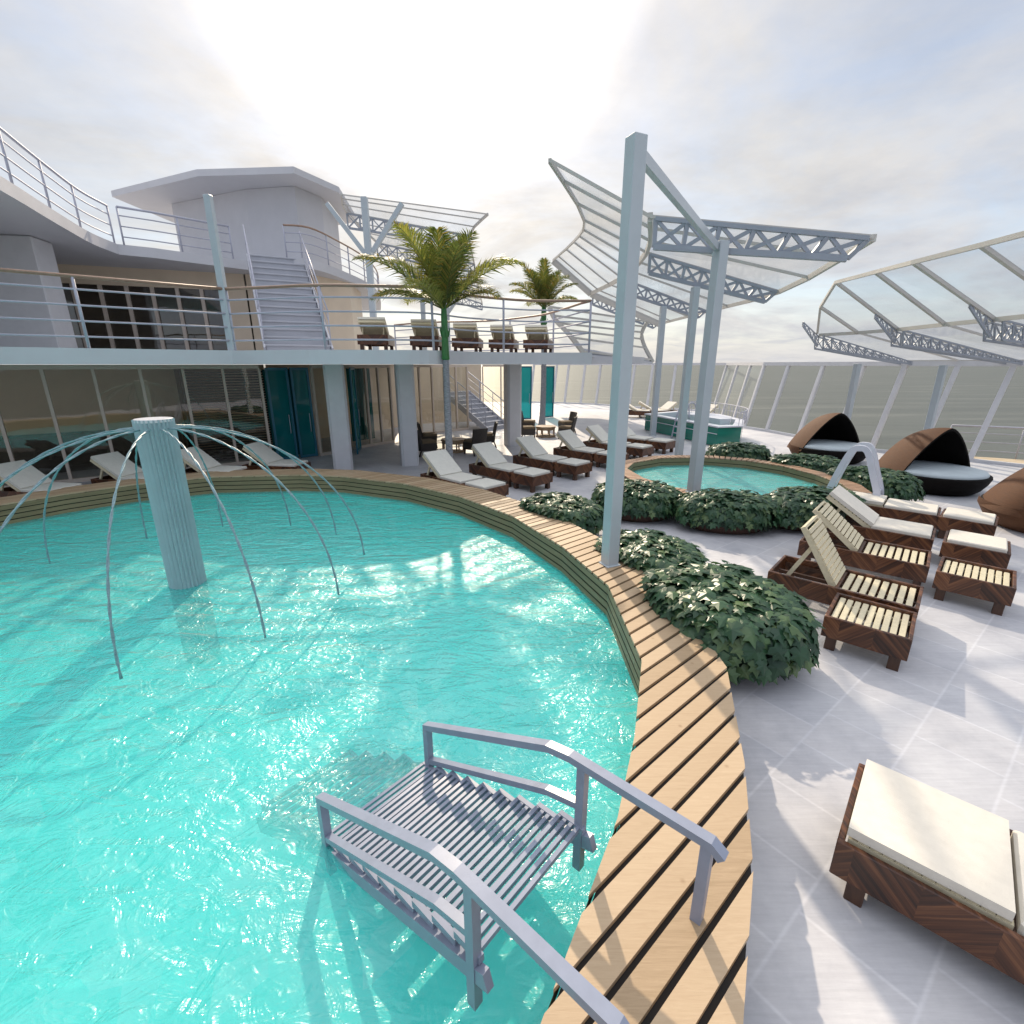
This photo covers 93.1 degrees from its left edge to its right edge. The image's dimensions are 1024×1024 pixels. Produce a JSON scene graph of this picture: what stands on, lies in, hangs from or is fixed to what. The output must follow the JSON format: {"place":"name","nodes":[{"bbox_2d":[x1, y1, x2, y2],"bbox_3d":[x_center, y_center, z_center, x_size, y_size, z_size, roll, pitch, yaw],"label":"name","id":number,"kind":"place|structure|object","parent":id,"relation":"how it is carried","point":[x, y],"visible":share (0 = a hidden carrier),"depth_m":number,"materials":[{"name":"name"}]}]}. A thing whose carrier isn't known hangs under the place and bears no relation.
{"place":"outdoors","nodes":[
{"label":"outdoors","id":0,"kind":"place"},
{"bbox_2d":[414,365,481,423],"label":"back wall","id":1,"kind":"structure","parent":0,"point":[474,370],"depth_m":25.60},
{"bbox_2d":[0,402,1023,1023],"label":"deck","id":2,"kind":"structure","parent":0,"point":[942,708],"depth_m":3.92,"materials":[{"name":"tile"}]},
{"bbox_2d":[0,460,81,496],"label":"sun lounger","id":3,"kind":"object","parent":2,"relation":"on","point":[26,479],"visible":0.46,"depth_m":10.53,"materials":[{"name":"fabric"}]},
{"bbox_2d":[0,428,183,473],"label":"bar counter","id":4,"kind":"object","parent":2,"relation":"on","point":[26,448],"visible":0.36,"depth_m":13.99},
{"bbox_2d":[90,451,143,483],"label":"sun lounger","id":5,"kind":"object","parent":2,"relation":"on","point":[110,464],"visible":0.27,"depth_m":11.52,"materials":[{"name":"fabric"}]},
{"bbox_2d":[0,365,271,449],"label":"back wall","id":6,"kind":"structure","parent":2,"relation":"on","point":[24,408],"depth_m":15.37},
{"bbox_2d":[0,365,271,487],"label":"glass wall","id":7,"kind":"structure","parent":2,"relation":"on","point":[41,369],"depth_m":12.99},
{"bbox_2d":[174,369,191,447],"bbox_3d":[-11.050,-3.395,16.371,0.120,2.950,3.860,-12,21,-35],"label":"partition","id":8,"kind":"object","parent":2,"relation":"on","point":[181,400],"visible":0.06,"depth_m":15.88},
{"bbox_2d":[181,446,249,473],"bbox_3d":[-7.696,-1.152,12.446,1.550,0.946,0.770,3,17,9],"label":"sun lounger","id":9,"kind":"object","parent":2,"relation":"on","point":[211,463],"visible":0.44,"depth_m":12.39,"materials":[{"name":"fabric"}]},
{"bbox_2d":[178,369,273,460],"bbox_3d":[-8.875,-3.104,15.415,2.494,2.850,0.112,-13,21,-37],"label":"slat screen","id":10,"kind":"object","parent":2,"relation":"on","point":[224,411],"visible":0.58,"depth_m":15.27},
{"bbox_2d":[242,442,310,469],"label":"sun lounger","id":11,"kind":"object","parent":2,"relation":"on","point":[270,458],"visible":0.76,"depth_m":13.08,"materials":[{"name":"fabric"}]},
{"bbox_2d":[264,368,298,458],"bbox_3d":[-7.348,-3.114,15.500,0.656,2.880,0.088,-13,21,-36],"label":"glass door","id":12,"kind":"structure","parent":2,"relation":"on","point":[280,403],"depth_m":15.47,"materials":[{"name":"glass"}]},
{"bbox_2d":[289,368,317,457],"bbox_3d":[-6.822,-3.241,15.917,0.580,2.880,0.088,-15,22,-40],"label":"glass door","id":13,"kind":"structure","parent":2,"relation":"on","point":[302,403],"depth_m":15.91,"materials":[{"name":"glass"}]},
{"bbox_2d":[265,365,397,438],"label":"back wall","id":14,"kind":"structure","parent":2,"relation":"on","point":[322,402],"depth_m":22.33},
{"bbox_2d":[322,364,353,469],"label":"column","id":15,"kind":"structure","parent":2,"relation":"on","point":[336,400],"depth_m":13.75,"materials":[{"name":"white paint"}]},
{"bbox_2d":[0,347,591,363],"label":"terrace","id":16,"kind":"structure","parent":15,"relation":"on","point":[27,355],"depth_m":11.26,"materials":[{"name":"paint"}]},
{"bbox_2d":[0,234,77,347],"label":"pillar","id":17,"kind":"structure","parent":16,"relation":"on","point":[21,252],"depth_m":14.00,"materials":[{"name":"white paint"}]},
{"bbox_2d":[0,268,236,349],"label":"terrace railing","id":18,"kind":"object","parent":16,"relation":"on","point":[78,304],"visible":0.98,"depth_m":10.04,"materials":[{"name":"grey metal"}]},
{"bbox_2d":[57,264,255,349],"bbox_3d":[-15.069,-8.110,19.887,10.556,3.280,3.260,-6,18,-19],"label":"window wall","id":19,"kind":"structure","parent":16,"relation":"on","point":[139,301],"depth_m":20.60,"materials":[{"name":"black glass"}]},
{"bbox_2d":[0,176,380,309],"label":"top deck","id":20,"kind":"structure","parent":19,"relation":"on","point":[23,212],"depth_m":15.77,"materials":[{"name":"paint"}]},
{"bbox_2d":[0,127,114,242],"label":"top deck railing","id":21,"kind":"object","parent":20,"relation":"on","point":[8,171],"visible":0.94,"depth_m":12.25,"materials":[{"name":"metal"}]},
{"bbox_2d":[115,205,233,258],"bbox_3d":[-11.571,-9.663,16.862,0.150,1.135,3.342,16,23,42],"label":"top deck railing","id":22,"kind":"object","parent":20,"relation":"on","point":[158,213],"visible":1,"depth_m":16.60,"materials":[{"name":"metal"}]},
{"bbox_2d":[172,186,341,269],"bbox_3d":[-12.300,-13.056,24.038,7.400,3.438,6.400,0,17,0],"label":"deck cabin","id":23,"kind":"object","parent":20,"relation":"on","point":[262,215],"visible":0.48,"depth_m":21.45,"materials":[{"name":"paint"}]},
{"bbox_2d":[111,166,356,224],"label":"cabin roof","id":24,"kind":"structure","parent":23,"relation":"on","point":[162,195],"depth_m":20.58,"materials":[{"name":"paint"}]},
{"bbox_2d":[282,224,379,289],"bbox_3d":[-7.832,-12.156,25.041,1.598,1.135,15.120,-1,17,-2],"label":"top deck railing","id":25,"kind":"object","parent":20,"relation":"on","point":[327,250],"visible":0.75,"depth_m":19.12,"materials":[{"name":"white metal"}]},
{"bbox_2d":[203,194,234,349],"bbox_3d":[-6.800,-5.505,11.306,0.150,3.300,0.150,0,17,0],"label":"corner post","id":26,"kind":"object","parent":16,"relation":"on","point":[214,238],"visible":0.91,"depth_m":11.18,"materials":[{"name":"metal"}]},
{"bbox_2d":[262,369,299,453],"bbox_3d":[-7.425,-3.289,16.090,1.242,2.790,0.080,-14,22,-38],"label":"door frame","id":27,"kind":"object","parent":16,"relation":"hanging from","point":[268,406],"visible":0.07,"depth_m":15.88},
{"bbox_2d":[242,224,333,349],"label":"staircase","id":28,"kind":"structure","parent":16,"relation":"on","point":[264,270],"depth_m":16.02,"materials":[{"name":"metal"}]},
{"bbox_2d":[245,274,364,349],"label":"wall block","id":29,"kind":"structure","parent":16,"relation":"on","point":[346,318],"depth_m":21.11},
{"bbox_2d":[346,368,374,440],"bbox_3d":[-6.025,-4.280,19.343,0.080,2.790,1.110,12,21,34],"label":"curtain","id":30,"kind":"object","parent":16,"relation":"hanging from","point":[360,389],"visible":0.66,"depth_m":19.34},
{"bbox_2d":[325,196,403,349],"bbox_3d":[-4.900,-8.052,16.782,2.615,4.980,0.200,0,17,0],"label":"branching post","id":31,"kind":"object","parent":16,"relation":"on","point":[367,248],"visible":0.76,"depth_m":16.32,"materials":[{"name":"metal"}]},
{"bbox_2d":[357,317,394,349],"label":"sun lounger","id":32,"kind":"object","parent":16,"relation":"on","point":[375,332],"visible":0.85,"depth_m":12.41,"materials":[{"name":"brown wood"}]},
{"bbox_2d":[225,284,591,352],"bbox_3d":[-2.122,-4.757,12.100,9.277,1.405,1.662,-5,18,-16],"label":"terrace railing","id":33,"kind":"object","parent":16,"relation":"on","point":[432,326],"visible":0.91,"depth_m":11.35,"materials":[{"name":"grey metal"}]},
{"bbox_2d":[410,319,441,350],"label":"sun lounger","id":34,"kind":"object","parent":16,"relation":"on","point":[422,333],"visible":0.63,"depth_m":13.01,"materials":[{"name":"wood"}]},
{"bbox_2d":[452,322,482,351],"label":"sun lounger","id":35,"kind":"object","parent":16,"relation":"on","point":[468,336],"visible":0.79,"depth_m":13.96,"materials":[{"name":"wood"}]},
{"bbox_2d":[394,300,591,352],"bbox_3d":[-0.791,-6.703,18.486,2.069,1.405,11.568,-14,22,-39],"label":"terrace railing","id":36,"kind":"object","parent":16,"relation":"on","point":[554,312],"visible":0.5,"depth_m":17.82,"materials":[{"name":"grey metal"}]},
{"bbox_2d":[489,324,518,351],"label":"sun lounger","id":37,"kind":"object","parent":16,"relation":"on","point":[498,337],"visible":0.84,"depth_m":14.74,"materials":[{"name":"fabric"}]},
{"bbox_2d":[523,325,553,352],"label":"sun lounger","id":38,"kind":"object","parent":16,"relation":"on","point":[538,339],"visible":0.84,"depth_m":14.94,"materials":[{"name":"fabric"}]},
{"bbox_2d":[309,365,394,455],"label":"glass wall","id":39,"kind":"structure","parent":2,"relation":"on","point":[370,444],"depth_m":18.17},
{"bbox_2d":[349,367,361,453],"bbox_3d":[-5.466,-3.572,17.001,0.088,2.880,1.328,-3,17,-11],"label":"glass door","id":40,"kind":"structure","parent":2,"relation":"on","point":[356,416],"depth_m":16.94,"materials":[{"name":"glass"}]},
{"bbox_2d":[0,469,752,1023],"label":"swimming pool","id":41,"kind":"structure","parent":2,"relation":"on","point":[150,873],"depth_m":5.10,"materials":[{"name":"liquid"}]},
{"bbox_2d":[0,417,364,679],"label":"fountain","id":42,"kind":"object","parent":41,"relation":"in","point":[157,443],"visible":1,"depth_m":6.40,"materials":[{"name":"white paint"}]},
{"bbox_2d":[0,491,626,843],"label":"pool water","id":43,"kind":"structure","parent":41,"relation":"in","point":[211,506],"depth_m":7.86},
{"bbox_2d":[256,721,728,1023],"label":"pool stairs","id":44,"kind":"structure","parent":41,"relation":"in","point":[395,848],"depth_m":2.71,"materials":[{"name":"metal"}]},
{"bbox_2d":[598,132,647,567],"bbox_3d":[1.300,-1.614,5.760,0.211,4.830,0.211,-8,19,-24],"label":"canopy post","id":45,"kind":"object","parent":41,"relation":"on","point":[635,154],"visible":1,"depth_m":5.57,"materials":[{"name":"metal"}]},
{"bbox_2d":[645,151,718,250],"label":"tie beam","id":46,"kind":"structure","parent":45,"relation":"attached to","point":[656,174],"depth_m":6.42,"materials":[{"name":"metal"}]},
{"bbox_2d":[394,364,418,465],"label":"column","id":47,"kind":"structure","parent":2,"relation":"on","point":[406,409],"depth_m":14.50,"materials":[{"name":"white paint"}]},
{"bbox_2d":[352,220,522,457],"bbox_3d":[-1.590,-3.596,11.659,3.756,6.082,3.678,0,17,0],"label":"palm tree","id":48,"kind":"object","parent":2,"relation":"on","point":[442,263],"visible":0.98,"depth_m":10.88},
{"bbox_2d":[414,365,468,432],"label":"glass wall","id":49,"kind":"structure","parent":2,"relation":"on","point":[432,395],"depth_m":21.86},
{"bbox_2d":[420,449,482,484],"bbox_3d":[-1.458,-0.937,11.743,1.550,0.946,0.770,16,23,42],"label":"sun lounger","id":50,"kind":"object","parent":2,"relation":"on","point":[443,465],"visible":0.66,"depth_m":11.77,"materials":[{"name":"fabric"}]},
{"bbox_2d":[446,291,462,364],"bbox_3d":[-3.900,-10.140,29.840,2.938,8.000,0.240,0,17,0],"label":"branching post","id":51,"kind":"object","parent":2,"relation":"on","point":[450,309],"visible":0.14,"depth_m":29.25,"materials":[{"name":"paint"}]},
{"bbox_2d":[340,193,488,309],"bbox_3d":[-3.769,-12.927,25.973,5.796,2.304,16.856,0,17,0],"label":"glass canopy","id":52,"kind":"object","parent":51,"relation":"on","point":[372,219],"visible":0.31,"depth_m":19.54,"materials":[{"name":"paint"}]},
{"bbox_2d":[463,428,487,455],"bbox_3d":[-1.243,-2.436,16.719,0.600,0.928,0.740,-13,21,-36],"label":"wicker chair","id":53,"kind":"object","parent":2,"relation":"on","point":[479,435],"visible":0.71,"depth_m":16.47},
{"bbox_2d":[450,372,503,430],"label":"staircase","id":54,"kind":"structure","parent":2,"relation":"on","point":[480,412],"depth_m":23.58,"materials":[{"name":"metal"}]},
{"bbox_2d":[462,478,508,495],"bbox_3d":[-0.600,-0.456,11.005,0.750,0.455,0.750,16,23,42],"label":"ottoman","id":55,"kind":"object","parent":2,"relation":"on","point":[496,486],"visible":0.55,"depth_m":10.83,"materials":[{"name":"fabric"}]},
{"bbox_2d":[469,442,526,486],"bbox_3d":[-0.358,-1.299,12.929,1.550,0.946,0.770,16,23,42],"label":"sun lounger","id":56,"kind":"object","parent":2,"relation":"on","point":[494,463],"visible":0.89,"depth_m":12.88,"materials":[{"name":"fabric"}]},
{"bbox_2d":[504,364,521,445],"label":"column","id":57,"kind":"structure","parent":2,"relation":"on","point":[512,398],"depth_m":18.11,"materials":[{"name":"white paint"}]},
{"bbox_2d":[521,366,531,418],"bbox_3d":[0.779,-6.633,27.047,0.667,2.880,0.089,-4,17,-12],"label":"glass door","id":58,"kind":"structure","parent":2,"relation":"on","point":[526,399],"depth_m":27.06,"materials":[{"name":"glass"}]},
{"bbox_2d":[511,467,552,492],"bbox_3d":[0.500,-0.817,12.191,0.750,0.455,0.750,16,23,42],"label":"ottoman","id":59,"kind":"object","parent":2,"relation":"on","point":[532,477],"visible":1,"depth_m":11.96,"materials":[{"name":"fabric"}]},
{"bbox_2d":[513,435,567,475],"bbox_3d":[0.842,-1.678,14.173,1.550,0.946,0.770,16,23,42],"label":"sun lounger","id":60,"kind":"object","parent":2,"relation":"on","point":[536,455],"visible":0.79,"depth_m":14.13,"materials":[{"name":"fabric"}]},
{"bbox_2d":[509,257,577,424],"bbox_3d":[1.474,-7.904,23.200,3.320,7.609,3.681,0,17,0],"label":"palm tree","id":61,"kind":"object","parent":2,"relation":"on","point":[544,288],"visible":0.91,"depth_m":22.19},
{"bbox_2d":[545,366,554,417],"bbox_3d":[2.108,-6.926,28.008,0.948,2.880,0.088,-15,23,-41],"label":"glass door","id":62,"kind":"structure","parent":2,"relation":"on","point":[550,373],"depth_m":28.11,"materials":[{"name":"glass"}]},
{"bbox_2d":[518,491,603,534],"bbox_3d":[0.923,0.041,8.948,1.360,0.705,1.767,-14,22,-38],"label":"ivy planter","id":63,"kind":"object","parent":2,"relation":"on","point":[585,513],"visible":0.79,"depth_m":8.50,"materials":[{"name":"green plant"}]},
{"bbox_2d":[554,458,592,480],"bbox_3d":[1.700,-1.196,13.435,0.750,0.455,0.750,16,23,42],"label":"ottoman","id":64,"kind":"object","parent":2,"relation":"on","point":[575,467],"visible":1,"depth_m":13.20,"materials":[{"name":"fabric"}]},
{"bbox_2d":[553,429,604,465],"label":"sun lounger","id":65,"kind":"object","parent":2,"relation":"on","point":[575,447],"visible":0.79,"depth_m":15.42,"materials":[{"name":"fabric"}]},
{"bbox_2d":[583,424,631,455],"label":"sun lounger","id":66,"kind":"object","parent":2,"relation":"on","point":[598,433],"visible":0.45,"depth_m":16.84,"materials":[{"name":"fabric"}]},
{"bbox_2d":[591,478,681,521],"bbox_3d":[2.549,-0.270,9.884,1.901,0.752,1.421,3,17,10],"label":"bush","id":67,"kind":"object","parent":2,"relation":"on","point":[652,501],"visible":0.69,"depth_m":9.40,"materials":[{"name":"green plant"}]},
{"bbox_2d":[626,443,653,457],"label":"ottoman","id":68,"kind":"object","parent":2,"relation":"on","point":[640,450],"visible":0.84,"depth_m":15.80,"materials":[{"name":"fabric"}]},
{"bbox_2d":[593,528,710,574],"bbox_3d":[1.952,0.686,6.844,1.426,0.697,1.652,-10,19,-29],"label":"ivy planter","id":69,"kind":"object","parent":2,"relation":"on","point":[643,550],"visible":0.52,"depth_m":6.49,"materials":[{"name":"green plant"}]},
{"bbox_2d":[649,306,666,435],"bbox_3d":[6.220,-5.919,20.672,0.273,5.270,0.273,-1,17,-5],"label":"canopy post","id":70,"kind":"object","parent":2,"relation":"on","point":[658,363],"visible":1,"depth_m":20.55,"materials":[{"name":"metal"}]},
{"bbox_2d":[646,438,675,453],"bbox_3d":[5.300,-2.362,17.261,0.750,0.455,0.750,16,23,42],"label":"ottoman","id":71,"kind":"object","parent":2,"relation":"on","point":[664,444],"visible":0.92,"depth_m":16.98,"materials":[{"name":"fabric"}]},
{"bbox_2d":[674,287,699,455],"bbox_3d":[5.120,-3.851,14.246,0.236,5.060,0.236,-4,17,-11],"label":"canopy post","id":72,"kind":"object","parent":2,"relation":"on","point":[688,360],"visible":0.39,"depth_m":14.08,"materials":[{"name":"metal"}]},
{"bbox_2d":[644,411,744,444],"bbox_3d":[8.436,-3.852,21.401,3.229,0.890,6.031,-5,18,-15],"label":"hot tub","id":73,"kind":"object","parent":2,"relation":"on","point":[723,428],"visible":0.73,"depth_m":19.84,"materials":[{"name":"green plastic"}]},
{"bbox_2d":[673,488,782,533],"bbox_3d":[4.049,-0.045,9.149,1.958,0.752,1.279,2,17,8],"label":"ivy planter","id":74,"kind":"object","parent":2,"relation":"on","point":[713,510],"visible":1,"depth_m":8.77,"materials":[{"name":"green plant"}]},
{"bbox_2d":[637,559,824,686],"bbox_3d":[2.302,1.098,5.265,1.658,0.830,1.921,-5,18,-17],"label":"ivy planter","id":75,"kind":"object","parent":2,"relation":"on","point":[743,622],"visible":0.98,"depth_m":4.68,"materials":[{"name":"green plant"}]},
{"bbox_2d":[705,442,771,460],"bbox_3d":[6.849,-1.734,14.665,1.901,0.767,1.421,2,17,8],"label":"ivy planter","id":76,"kind":"object","parent":2,"relation":"on","point":[743,450],"visible":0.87,"depth_m":14.23,"materials":[{"name":"green plant"}]},
{"bbox_2d":[624,455,871,503],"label":"plunge pool","id":77,"kind":"structure","parent":2,"relation":"on","point":[811,476],"depth_m":13.51,"materials":[{"name":"teal wood"}]},
{"bbox_2d":[685,240,729,492],"bbox_3d":[3.780,-2.646,9.418,0.248,4.670,0.248,-6,18,-19],"label":"canopy post","id":78,"kind":"object","parent":77,"relation":"on","point":[711,333],"visible":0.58,"depth_m":9.28,"materials":[{"name":"metal"}]},
{"bbox_2d":[548,158,876,328],"bbox_3d":[4.575,-8.735,16.856,6.515,3.673,19.250,1,17,4],"label":"glass canopy","id":79,"kind":"object","parent":78,"relation":"on","point":[860,243],"visible":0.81,"depth_m":10.24,"materials":[{"name":"paint"}]},
{"bbox_2d":[633,465,818,493],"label":"pool water","id":80,"kind":"structure","parent":77,"relation":"in","point":[733,469],"depth_m":12.33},
{"bbox_2d":[532,361,1023,467],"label":"glass screen","id":81,"kind":"object","parent":2,"relation":"on","point":[944,397],"visible":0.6,"depth_m":20.05,"materials":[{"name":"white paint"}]},
{"bbox_2d":[769,453,849,473],"bbox_3d":[7.942,-1.214,13.050,1.996,0.714,1.350,13,21,36],"label":"ivy planter","id":82,"kind":"object","parent":2,"relation":"on","point":[823,464],"visible":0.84,"depth_m":12.71,"materials":[{"name":"green plant"}]},
{"bbox_2d":[763,485,867,530],"bbox_3d":[5.755,-0.095,9.312,2.092,0.752,1.350,-4,17,-11],"label":"ivy planter","id":83,"kind":"object","parent":2,"relation":"on","point":[798,505],"visible":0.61,"depth_m":8.86,"materials":[{"name":"green plant"}]},
{"bbox_2d":[787,413,865,464],"bbox_3d":[10.345,-2.460,15.738,2.320,1.530,2.305,-4,17,-11],"label":"daybed","id":84,"kind":"object","parent":2,"relation":"on","point":[833,434],"visible":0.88,"depth_m":15.67,"materials":[{"name":"fabric"}]},
{"bbox_2d":[767,515,923,636],"bbox_3d":[4.198,0.714,6.102,1.550,1.077,0.770,15,22,40],"label":"sun lounger","id":85,"kind":"object","parent":2,"relation":"on","point":[832,577],"visible":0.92,"depth_m":6.09,"materials":[{"name":"brown wood"}]},
{"bbox_2d":[844,364,861,419],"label":"canopy post","id":86,"kind":"object","parent":2,"relation":"on","point":[853,385],"visible":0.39,"depth_m":16.34,"materials":[{"name":"metal"}]},
{"bbox_2d":[826,442,883,495],"bbox_3d":[7.211,-0.709,10.104,0.968,1.426,0.640,15,22,40],"label":"pool ladder","id":87,"kind":"object","parent":2,"relation":"on","point":[868,449],"visible":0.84,"depth_m":9.93,"materials":[{"name":"metal"}]},
{"bbox_2d":[797,501,931,585],"bbox_3d":[5.267,0.450,7.239,1.550,0.918,0.770,14,22,39],"label":"sun lounger","id":88,"kind":"object","parent":2,"relation":"on","point":[854,549],"visible":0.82,"depth_m":7.10,"materials":[{"name":"brown wood"}]},
{"bbox_2d":[820,592,916,671],"bbox_3d":[3.905,1.301,5.326,0.750,0.405,0.750,14,22,39],"label":"ottoman","id":89,"kind":"object","parent":2,"relation":"on","point":[894,644],"visible":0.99,"depth_m":5.17,"materials":[{"name":"brown wood"}]},
{"bbox_2d":[826,465,925,501],"bbox_3d":[8.337,-0.680,11.231,1.350,0.752,1.996,-9,19,-27],"label":"ivy planter","id":90,"kind":"object","parent":2,"relation":"on","point":[903,485],"visible":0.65,"depth_m":10.57,"materials":[{"name":"green plant"}]},
{"bbox_2d":[822,485,936,550],"bbox_3d":[6.203,0.147,8.239,1.550,0.914,0.770,15,22,40],"label":"sun lounger","id":91,"kind":"object","parent":2,"relation":"on","point":[864,521],"visible":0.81,"depth_m":8.05,"materials":[{"name":"fabric"}]},
{"bbox_2d":[847,490,940,527],"bbox_3d":[7.313,-0.003,9.459,1.550,0.490,0.770,15,22,40],"label":"sun lounger","id":92,"kind":"object","parent":2,"relation":"on","point":[910,511],"visible":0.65,"depth_m":9.09,"materials":[{"name":"fabric"}]},
{"bbox_2d":[829,759,1023,984],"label":"sun lounger","id":93,"kind":"object","parent":2,"relation":"on","point":[947,867],"visible":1,"depth_m":2.63,"materials":[{"name":"brown wood"}]},
{"bbox_2d":[923,365,947,429],"bbox_3d":[12.620,-2.870,14.597,0.211,2.980,0.211,-10,19,-29],"label":"canopy post","id":94,"kind":"object","parent":2,"relation":"on","point":[935,396],"visible":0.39,"depth_m":14.38,"materials":[{"name":"metal"}]},
{"bbox_2d":[802,231,1023,364],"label":"glass canopy","id":95,"kind":"object","parent":94,"relation":"on","point":[1002,260],"visible":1,"depth_m":12.38,"materials":[{"name":"paint"}]},
{"bbox_2d":[879,428,992,496],"bbox_3d":[10.545,-1.352,12.103,2.320,1.530,2.305,-4,17,-12],"label":"daybed","id":96,"kind":"object","parent":2,"relation":"on","point":[936,461],"visible":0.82,"depth_m":11.89,"materials":[{"name":"fabric"}]},
{"bbox_2d":[936,507,998,538],"bbox_3d":[8.140,0.253,8.681,0.750,0.455,0.750,-16,23,-42],"label":"ottoman","id":97,"kind":"object","parent":2,"relation":"on","point":[950,518],"visible":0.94,"depth_m":8.48,"materials":[{"name":"fabric"}]},
{"bbox_2d":[932,556,1016,615],"bbox_3d":[6.100,0.968,6.421,0.750,0.405,0.750,16,23,43],"label":"ottoman","id":98,"kind":"object","parent":2,"relation":"on","point":[997,586],"visible":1,"depth_m":6.26,"materials":[{"name":"brown wood"}]},
{"bbox_2d":[939,529,1010,568],"bbox_3d":[7.110,0.623,7.466,0.750,0.455,0.750,16,23,42],"label":"ottoman","id":99,"kind":"object","parent":2,"relation":"on","point":[979,548],"visible":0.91,"depth_m":7.24,"materials":[{"name":"brown wood"}]},
{"bbox_2d":[977,468,1023,532],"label":"daybed","id":100,"kind":"object","parent":2,"relation":"on","point":[1003,500],"visible":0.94,"depth_m":9.12,"materials":[{"name":"fabric"}]},
{"bbox_2d":[0,0,1023,364],"label":"sky","id":101,"kind":"structure","parent":0,"point":[901,122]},
{"bbox_2d":[264,365,1023,459],"bbox_3d":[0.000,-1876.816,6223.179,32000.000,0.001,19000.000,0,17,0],"label":"sea","id":102,"kind":"structure","parent":0,"point":[972,394],"depth_m":318.82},
{"bbox_2d":[974,457,1023,463],"bbox_3d":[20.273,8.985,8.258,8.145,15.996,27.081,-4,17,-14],"label":"promenade","id":103,"kind":"structure","parent":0,"point":[1006,460],"depth_m":17.30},
{"bbox_2d":[951,424,1023,458],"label":"promenade railing","id":104,"kind":"object","parent":103,"relation":"on","point":[1022,435],"visible":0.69,"depth_m":17.38,"materials":[{"name":"metal"}]},
{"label":"canopy post","id":105,"kind":"object","parent":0,"visible":0},
{"bbox_2d":[592,356,644,363],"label":"side terrace","id":106,"kind":"structure","parent":105,"relation":"attached to","point":[609,359],"depth_m":19.16,"materials":[{"name":"paint"}]},
{"bbox_2d":[547,306,653,363],"bbox_3d":[4.191,-7.247,20.287,0.984,2.035,7.722,15,22,40],"label":"railing","id":107,"kind":"object","parent":106,"relation":"on","point":[573,339],"visible":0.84,"depth_m":19.50,"materials":[{"name":"white metal"}]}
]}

